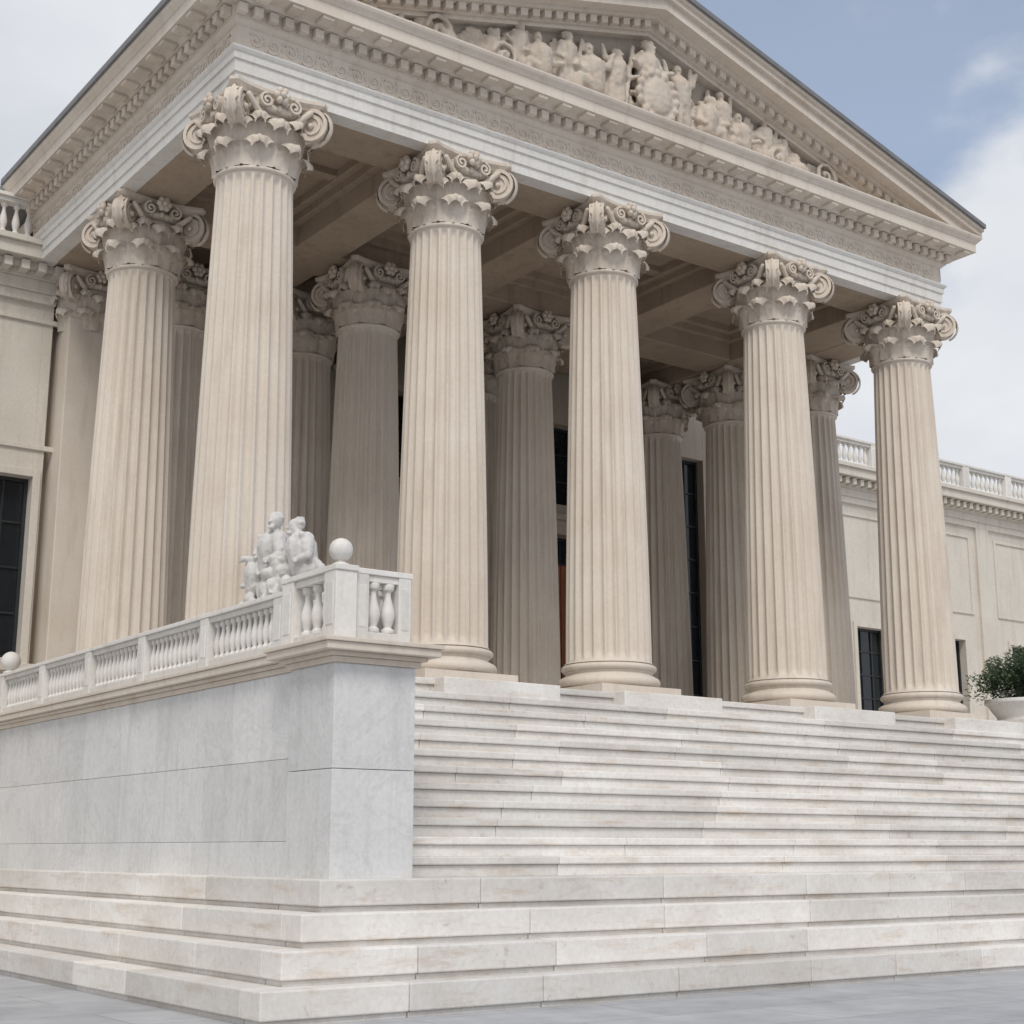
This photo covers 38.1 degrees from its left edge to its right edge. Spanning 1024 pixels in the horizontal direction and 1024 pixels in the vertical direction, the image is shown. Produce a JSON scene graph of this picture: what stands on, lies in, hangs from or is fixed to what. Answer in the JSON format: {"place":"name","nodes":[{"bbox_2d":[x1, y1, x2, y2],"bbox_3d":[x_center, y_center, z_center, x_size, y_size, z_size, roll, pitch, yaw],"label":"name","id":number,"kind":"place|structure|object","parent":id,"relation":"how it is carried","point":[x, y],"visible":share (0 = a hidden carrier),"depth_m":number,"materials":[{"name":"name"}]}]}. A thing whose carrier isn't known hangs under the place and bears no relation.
{"place":"outdoors","nodes":[
{"label":"outdoors","id":0,"kind":"place"},
{"bbox_2d":[0,296,53,673],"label":"side wing wall","id":1,"kind":"structure","parent":0,"point":[25,353],"depth_m":29.20,"materials":[{"name":"beige stone"}]},
{"bbox_2d":[0,475,28,656],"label":"window frame","id":2,"kind":"object","parent":1,"relation":"in","point":[15,613],"visible":0.77,"depth_m":28.79,"materials":[{"name":"black metal"}]},
{"bbox_2d":[0,480,23,654],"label":"window glass","id":3,"kind":"object","parent":2,"relation":"in","point":[10,532],"visible":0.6,"depth_m":28.73,"materials":[{"name":"black glass"}]},
{"bbox_2d":[0,229,63,670],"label":"side wing cornice","id":4,"kind":"structure","parent":1,"relation":"attached to","point":[25,276],"depth_m":29.13,"materials":[{"name":"beige stone"}]},
{"bbox_2d":[0,190,31,235],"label":"side wing balustrade","id":5,"kind":"object","parent":4,"relation":"on","point":[17,203],"visible":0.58,"depth_m":29.48,"materials":[{"name":"beige stone"}]},
{"bbox_2d":[30,148,940,377],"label":"portico ceiling","id":6,"kind":"structure","parent":0,"point":[329,179],"depth_m":30.13,"materials":[{"name":"beige stone"}]},
{"bbox_2d":[55,124,886,418],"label":"portico beams","id":7,"kind":"structure","parent":6,"relation":"attached to","point":[338,233],"depth_m":29.52,"materials":[{"name":"beige stone"}]},
{"bbox_2d":[0,970,1023,1023],"bbox_3d":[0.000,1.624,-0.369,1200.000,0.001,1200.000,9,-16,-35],"label":"pavement","id":8,"kind":"structure","parent":0,"point":[990,998],"depth_m":15.93,"materials":[{"name":"grey stone"}]},
{"bbox_2d":[17,223,24,234],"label":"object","id":9,"kind":"object","parent":8,"relation":"on","point":[21,230],"depth_m":31.41,"materials":[{"name":"stone"}]},
{"bbox_2d":[0,677,1023,1023],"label":"stone staircase","id":10,"kind":"structure","parent":8,"relation":"on","point":[578,847],"depth_m":19.44,"materials":[{"name":"stone"}]},
{"bbox_2d":[0,662,414,878],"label":"wall blocks","id":11,"kind":"structure","parent":10,"relation":"on","point":[307,772],"depth_m":18.59,"materials":[{"name":"white stone"}]},
{"bbox_2d":[0,635,444,729],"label":"coping","id":12,"kind":"object","parent":11,"relation":"on","point":[290,657],"visible":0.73,"depth_m":18.45,"materials":[{"name":"beige stone"}]},
{"bbox_2d":[0,538,412,712],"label":"stone balustrade","id":13,"kind":"object","parent":12,"relation":"on","point":[349,607],"visible":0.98,"depth_m":19.02,"materials":[{"name":"stone"}]},
{"bbox_2d":[231,511,324,630],"bbox_3d":[-3.000,0.965,19.424,0.653,2.080,1.971,9,-16,-35],"label":"marble statue","id":14,"kind":"object","parent":12,"relation":"on","point":[275,559],"visible":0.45,"depth_m":19.26,"materials":[{"name":"white stone"}]},
{"bbox_2d":[433,676,1023,733],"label":"column pedestals","id":15,"kind":"object","parent":10,"relation":"on","point":[502,688],"depth_m":24.29,"materials":[{"name":"stone"}]},
{"bbox_2d":[397,222,517,681],"bbox_3d":[-1.120,-0.931,24.326,1.770,7.665,1.770,9,-16,-35],"label":"column shaft","id":16,"kind":"object","parent":15,"relation":"on","point":[442,544],"visible":0.84,"depth_m":23.80,"materials":[{"name":"beige stone"}]},
{"bbox_2d":[376,140,517,241],"bbox_3d":[-1.120,-5.265,25.311,1.889,1.263,1.889,9,-16,-35],"label":"column capital","id":17,"kind":"object","parent":16,"relation":"on","point":[433,181],"visible":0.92,"depth_m":24.76,"materials":[{"name":"stone"}]},
{"bbox_2d":[558,269,680,694],"bbox_3d":[1.667,-0.481,26.308,1.770,7.665,1.770,9,-16,-35],"label":"column shaft","id":18,"kind":"object","parent":15,"relation":"on","point":[608,634],"visible":0.98,"depth_m":25.73,"materials":[{"name":"beige stone"}]},
{"bbox_2d":[536,193,669,285],"bbox_3d":[1.667,-4.815,27.293,1.889,1.263,1.889,9,-16,-35],"label":"column capital","id":19,"kind":"object","parent":18,"relation":"on","point":[596,231],"visible":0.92,"depth_m":26.75,"materials":[{"name":"stone"}]},
{"bbox_2d":[741,319,855,708],"bbox_3d":[5.223,0.093,28.836,1.770,7.665,1.770,9,-16,-35],"label":"column shaft","id":20,"kind":"object","parent":15,"relation":"on","point":[786,654],"visible":0.99,"depth_m":28.27,"materials":[{"name":"beige stone"}]},
{"bbox_2d":[710,251,833,331],"bbox_3d":[5.223,-4.240,29.821,1.889,1.263,1.889,9,-16,-35],"label":"column capital","id":21,"kind":"object","parent":20,"relation":"on","point":[771,285],"visible":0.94,"depth_m":29.29,"materials":[{"name":"stone"}]},
{"bbox_2d":[871,357,985,719],"bbox_3d":[8.374,0.603,31.077,1.770,7.665,1.770,9,-16,-35],"label":"column shaft","id":22,"kind":"object","parent":15,"relation":"on","point":[920,670],"visible":0.98,"depth_m":30.53,"materials":[{"name":"beige stone"}]},
{"bbox_2d":[841,294,957,367],"bbox_3d":[8.374,-3.731,32.062,1.889,1.263,1.889,9,-16,-35],"label":"column capital","id":23,"kind":"object","parent":22,"relation":"on","point":[902,325],"visible":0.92,"depth_m":31.54,"materials":[{"name":"stone"}]},
{"bbox_3d":[-1.436,6.441,30.144,94.000,4.125,14.500,9,-16,-35],"label":"stylobate","id":24,"kind":"object","parent":8,"relation":"on","visible":0},
{"bbox_2d":[74,264,178,668],"bbox_3d":[-6.700,-0.533,26.078,1.770,7.665,1.770,9,-16,-35],"label":"column shaft","id":25,"kind":"object","parent":24,"relation":"on","point":[124,584],"visible":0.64,"depth_m":25.65,"materials":[{"name":"beige stone"}]},
{"bbox_2d":[81,188,209,280],"bbox_3d":[-6.700,-4.867,27.063,1.889,1.263,1.889,9,-16,-35],"label":"column capital","id":26,"kind":"object","parent":25,"relation":"on","point":[125,226],"visible":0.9,"depth_m":26.51,"materials":[{"name":"beige stone"}]},
{"bbox_2d":[165,324,203,647],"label":"column shaft","id":27,"kind":"object","parent":24,"relation":"on","point":[188,347],"visible":0.14,"depth_m":28.84,"materials":[{"name":"beige stone"}]},
{"bbox_2d":[175,263,208,329],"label":"column capital","id":28,"kind":"object","parent":27,"relation":"on","point":[191,288],"visible":0.31,"depth_m":29.45,"materials":[{"name":"beige stone"}]},
{"bbox_2d":[184,165,295,641],"bbox_3d":[-4.005,-1.397,22.275,1.770,7.665,1.770,9,-16,-35],"label":"column shaft","id":29,"kind":"object","parent":24,"relation":"on","point":[242,482],"visible":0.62,"depth_m":21.88,"materials":[{"name":"beige stone"}]},
{"bbox_2d":[182,75,332,187],"bbox_3d":[-4.005,-5.731,23.259,1.889,1.263,1.889,9,-16,-35],"label":"column capital","id":30,"kind":"object","parent":29,"relation":"on","point":[239,120],"visible":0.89,"depth_m":22.70,"materials":[{"name":"beige stone"}]},
{"bbox_2d":[290,351,331,565],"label":"column shaft","id":31,"kind":"object","parent":24,"relation":"on","point":[310,464],"visible":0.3,"depth_m":30.66,"materials":[{"name":"beige stone"}]},
{"bbox_2d":[292,288,337,363],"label":"column capital","id":32,"kind":"object","parent":31,"relation":"on","point":[313,330],"visible":0.4,"depth_m":31.00,"materials":[{"name":"beige stone"}]},
{"bbox_2d":[326,323,399,606],"bbox_3d":[-2.900,0.136,29.023,1.770,7.665,1.770,9,-16,-35],"label":"column shaft","id":33,"kind":"object","parent":24,"relation":"on","point":[363,513],"visible":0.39,"depth_m":28.85,"materials":[{"name":"beige stone"}]},
{"bbox_2d":[310,255,408,333],"bbox_3d":[-2.900,-4.198,30.007,1.889,1.263,1.889,9,-16,-35],"label":"column capital","id":34,"kind":"object","parent":33,"relation":"on","point":[353,289],"visible":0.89,"depth_m":29.42,"materials":[{"name":"beige stone"}]},
{"bbox_2d":[29,236,706,696],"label":"portico wall","id":35,"kind":"structure","parent":24,"relation":"on","point":[693,444],"depth_m":38.04,"materials":[{"name":"beige stone"}]},
{"bbox_2d":[31,317,102,663],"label":"pilasters","id":36,"kind":"object","parent":35,"relation":"attached to","point":[77,350],"visible":0.03,"depth_m":28.98,"materials":[{"name":"beige stone"}]},
{"bbox_2d":[50,264,107,335],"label":"pilaster capital","id":37,"kind":"object","parent":35,"relation":"attached to","point":[81,293],"visible":0.5,"depth_m":29.73,"materials":[{"name":"stone"}]},
{"bbox_2d":[332,351,336,370],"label":"pilaster capital","id":38,"kind":"object","parent":35,"relation":"attached to","point":[333,366],"visible":0.04,"depth_m":33.92,"materials":[{"name":"stone"}]},
{"bbox_2d":[398,396,403,454],"bbox_3d":[-3.357,-1.837,34.726,2.200,2.100,0.100,9,-16,-35],"label":"window frame","id":39,"kind":"object","parent":35,"relation":"attached to","point":[400,398],"depth_m":35.37,"materials":[{"name":"black metal"}]},
{"bbox_2d":[398,399,402,476],"bbox_3d":[-3.366,-1.834,34.738,2.180,2.080,0.010,9,-16,-35],"label":"window glass","id":40,"kind":"object","parent":39,"relation":"in","point":[400,411],"depth_m":35.31,"materials":[{"name":"black glass"}]},
{"bbox_2d":[33,42,946,417],"bbox_3d":[0.351,-4.819,31.329,18.150,0.570,9.370,9,-16,-35],"label":"architrave","id":41,"kind":"object","parent":35,"relation":"attached to","point":[145,154],"visible":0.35,"depth_m":26.00,"materials":[{"name":"stone"}]},
{"bbox_2d":[3,0,982,282],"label":"frieze cornice","id":42,"kind":"structure","parent":35,"relation":"on","point":[425,40],"depth_m":26.02,"materials":[{"name":"beige stone"}]},
{"bbox_2d":[0,185,26,231],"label":"gable roof","id":43,"kind":"structure","parent":42,"relation":"on","point":[10,212],"depth_m":31.22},
{"bbox_2d":[0,0,169,184],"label":"gutter edge","id":44,"kind":"object","parent":42,"relation":"on","point":[126,44],"visible":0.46,"depth_m":25.96,"materials":[{"name":"grey metal"}]},
{"bbox_2d":[33,33,930,279],"bbox_3d":[-0.283,-5.384,30.987,16.455,0.280,9.238,9,-16,-35],"label":"frieze ornament","id":45,"kind":"object","parent":42,"relation":"attached to","point":[194,75],"visible":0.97,"depth_m":26.19,"materials":[{"name":"beige stone"}]},
{"bbox_2d":[26,1,950,263],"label":"dentils","id":46,"kind":"object","parent":42,"relation":"attached to","point":[218,18],"visible":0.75,"depth_m":26.05,"materials":[{"name":"beige stone"}]},
{"bbox_2d":[19,0,969,256],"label":"mutules","id":47,"kind":"object","parent":42,"relation":"attached to","point":[326,21],"visible":1,"depth_m":25.93,"materials":[{"name":"beige stone"}]},
{"bbox_2d":[378,8,860,190],"bbox_3d":[2.467,-8.021,27.985,15.033,2.067,0.360,9,-16,-35],"label":"rake fillet","id":48,"kind":"object","parent":42,"relation":"on","point":[714,88],"visible":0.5,"depth_m":28.03,"materials":[{"name":"beige stone"}]},
{"bbox_2d":[452,24,810,164],"bbox_3d":[2.326,-8.137,28.210,16.910,2.420,0.480,9,-16,-35],"label":"tympanum","id":49,"kind":"object","parent":42,"relation":"on","point":[697,92],"depth_m":27.78,"materials":[{"name":"stone"}]},
{"bbox_2d":[357,0,880,198],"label":"pediment relief","id":50,"kind":"object","parent":49,"relation":"attached to","point":[654,85],"visible":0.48,"depth_m":27.47,"materials":[{"name":"stone"}]},
{"bbox_2d":[415,0,918,212],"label":"rake bed","id":51,"kind":"object","parent":42,"relation":"on","point":[655,20],"visible":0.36,"depth_m":28.48,"materials":[{"name":"beige stone"}]},
{"bbox_2d":[359,0,867,192],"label":"rake dentil band","id":52,"kind":"object","parent":51,"relation":"attached to","point":[650,30],"visible":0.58,"depth_m":27.99,"materials":[{"name":"beige stone"}]},
{"bbox_2d":[360,0,904,207],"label":"rake dentils","id":53,"kind":"object","parent":51,"relation":"attached to","point":[581,18],"visible":0.94,"depth_m":28.04,"materials":[{"name":"beige stone"}]},
{"bbox_2d":[511,0,970,232],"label":"rake corona","id":54,"kind":"object","parent":42,"relation":"on","point":[733,62],"visible":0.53,"depth_m":29.21,"materials":[{"name":"beige stone"}]},
{"bbox_2d":[667,0,981,236],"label":"rake cyma","id":55,"kind":"object","parent":42,"relation":"on","point":[779,82],"visible":0.27,"depth_m":29.80,"materials":[{"name":"beige stone"}]},
{"bbox_2d":[679,0,983,232],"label":"rake sima","id":56,"kind":"object","parent":55,"relation":"attached to","point":[819,105],"visible":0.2,"depth_m":29.84,"materials":[{"name":"beige stone"}]},
{"bbox_2d":[553,428,567,505],"bbox_3d":[1.128,-1.113,37.915,2.100,2.100,0.100,9,-16,-35],"label":"window frame","id":57,"kind":"object","parent":35,"relation":"attached to","point":[561,431],"visible":0.17,"depth_m":38.13,"materials":[{"name":"black metal"}]},
{"bbox_2d":[554,431,565,505],"bbox_3d":[1.119,-1.110,37.927,2.080,2.080,0.010,9,-16,-35],"label":"window glass","id":58,"kind":"object","parent":57,"relation":"in","point":[560,449],"visible":0.21,"depth_m":38.02,"materials":[{"name":"black glass"}]},
{"bbox_2d":[557,538,565,565],"bbox_3d":[1.187,1.015,37.349,2.700,0.700,0.100,9,-16,-35],"label":"transom frame","id":59,"kind":"object","parent":35,"relation":"attached to","point":[559,540],"visible":0.21,"depth_m":37.33,"materials":[{"name":"black metal"}]},
{"bbox_2d":[557,541,565,563],"bbox_3d":[1.178,1.018,37.361,2.680,0.680,0.010,9,-16,-35],"label":"transom glass","id":60,"kind":"object","parent":59,"relation":"in","point":[563,551],"visible":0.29,"depth_m":37.43,"materials":[{"name":"black glass"}]},
{"bbox_2d":[682,460,702,696],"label":"window frame","id":61,"kind":"object","parent":35,"relation":"attached to","point":[698,626],"visible":0.28,"depth_m":40.05,"materials":[{"name":"black metal"}]},
{"bbox_2d":[682,463,698,696],"bbox_3d":[4.490,2.123,39.587,1.280,7.250,0.010,9,-16,-35],"label":"window glass","id":62,"kind":"object","parent":61,"relation":"in","point":[690,519],"visible":0.21,"depth_m":39.97,"materials":[{"name":"black glass"}]},
{"bbox_2d":[687,0,985,228],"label":"entablature and roof","id":63,"kind":"structure","parent":35,"relation":"attached to","point":[810,92],"depth_m":29.86,"materials":[{"name":"grey metal"}]},
{"bbox_2d":[484,391,496,661],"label":"column shaft","id":64,"kind":"object","parent":24,"relation":"on","point":[490,418],"visible":0.09,"depth_m":33.35,"materials":[{"name":"beige stone"}]},
{"bbox_2d":[484,354,497,395],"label":"column capital","id":65,"kind":"object","parent":64,"relation":"on","point":[490,382],"visible":0.09,"depth_m":33.74,"materials":[{"name":"beige stone"}]},
{"bbox_2d":[490,366,560,684],"bbox_3d":[0.277,0.731,31.643,1.770,7.665,1.770,9,-16,-35],"label":"column shaft","id":66,"kind":"object","parent":24,"relation":"on","point":[525,638],"visible":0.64,"depth_m":31.20,"materials":[{"name":"beige stone"}]},
{"bbox_2d":[483,304,569,375],"bbox_3d":[0.277,-3.603,32.628,1.889,1.263,1.889,9,-16,-35],"label":"column capital","id":67,"kind":"object","parent":66,"relation":"on","point":[514,335],"visible":0.91,"depth_m":32.04,"materials":[{"name":"beige stone"}]},
{"bbox_2d":[558,565,565,678],"bbox_3d":[1.204,3.530,36.752,2.700,4.470,0.140,9,-16,-35],"label":"entrance door","id":68,"kind":"structure","parent":24,"relation":"on","point":[562,592],"depth_m":36.98,"materials":[{"name":"brown metal"}]},
{"bbox_2d":[643,432,692,695],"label":"column shaft","id":69,"kind":"object","parent":24,"relation":"on","point":[670,612],"visible":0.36,"depth_m":36.30,"materials":[{"name":"beige stone"}]},
{"bbox_2d":[641,379,699,437],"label":"column capital","id":70,"kind":"object","parent":69,"relation":"on","point":[664,410],"visible":0.52,"depth_m":37.01,"materials":[{"name":"beige stone"}]},
{"bbox_2d":[704,420,747,702],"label":"column shaft","id":71,"kind":"object","parent":24,"relation":"on","point":[726,638],"visible":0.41,"depth_m":35.21,"materials":[{"name":"beige stone"}]},
{"bbox_2d":[678,365,743,427],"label":"column capital","id":72,"kind":"object","parent":71,"relation":"on","point":[716,395],"visible":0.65,"depth_m":35.99,"materials":[{"name":"beige stone"}]},
{"bbox_2d":[810,410,856,708],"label":"column shaft","id":73,"kind":"object","parent":24,"relation":"on","point":[838,639],"visible":0.31,"depth_m":34.39,"materials":[{"name":"beige stone"}]},
{"bbox_2d":[805,354,860,415],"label":"column capital","id":74,"kind":"object","parent":73,"relation":"on","point":[831,382],"visible":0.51,"depth_m":35.21,"materials":[{"name":"beige stone"}]},
{"bbox_2d":[839,460,1023,720],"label":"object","id":75,"kind":"structure","parent":24,"relation":"on","point":[981,513],"depth_m":49.76,"materials":[{"name":"beige stone"}]},
{"bbox_2d":[857,628,883,710],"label":"window frame","id":76,"kind":"object","parent":75,"relation":"attached to","point":[880,657],"visible":0.5,"depth_m":46.49,"materials":[{"name":"black metal"}]},
{"bbox_2d":[858,631,881,710],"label":"window glass","id":77,"kind":"object","parent":76,"relation":"in","point":[866,659],"visible":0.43,"depth_m":46.43,"materials":[{"name":"black glass"}]},
{"bbox_2d":[836,434,1023,500],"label":"side wing balustrade","id":78,"kind":"object","parent":75,"relation":"on","point":[961,478],"visible":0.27,"depth_m":50.07,"materials":[{"name":"white stone"}]},
{"bbox_2d":[955,641,962,703],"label":"window frame","id":79,"kind":"object","parent":75,"relation":"attached to","point":[959,666],"visible":0.17,"depth_m":48.99,"materials":[{"name":"black metal"}]},
{"bbox_2d":[964,645,1023,722],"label":"potted bush","id":80,"kind":"object","parent":24,"relation":"on","point":[1009,707],"visible":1,"depth_m":31.52,"materials":[{"name":"green plant"}]},
{"bbox_2d":[0,0,1023,499],"label":"sky","id":81,"kind":"structure","parent":0,"point":[939,84],"materials":[{"name":"blue"}]},
{"bbox_2d":[842,502,1023,719],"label":"side wing wall","id":82,"kind":"structure","parent":0,"point":[861,547],"depth_m":49.34,"materials":[{"name":"beige stone"}]}
]}

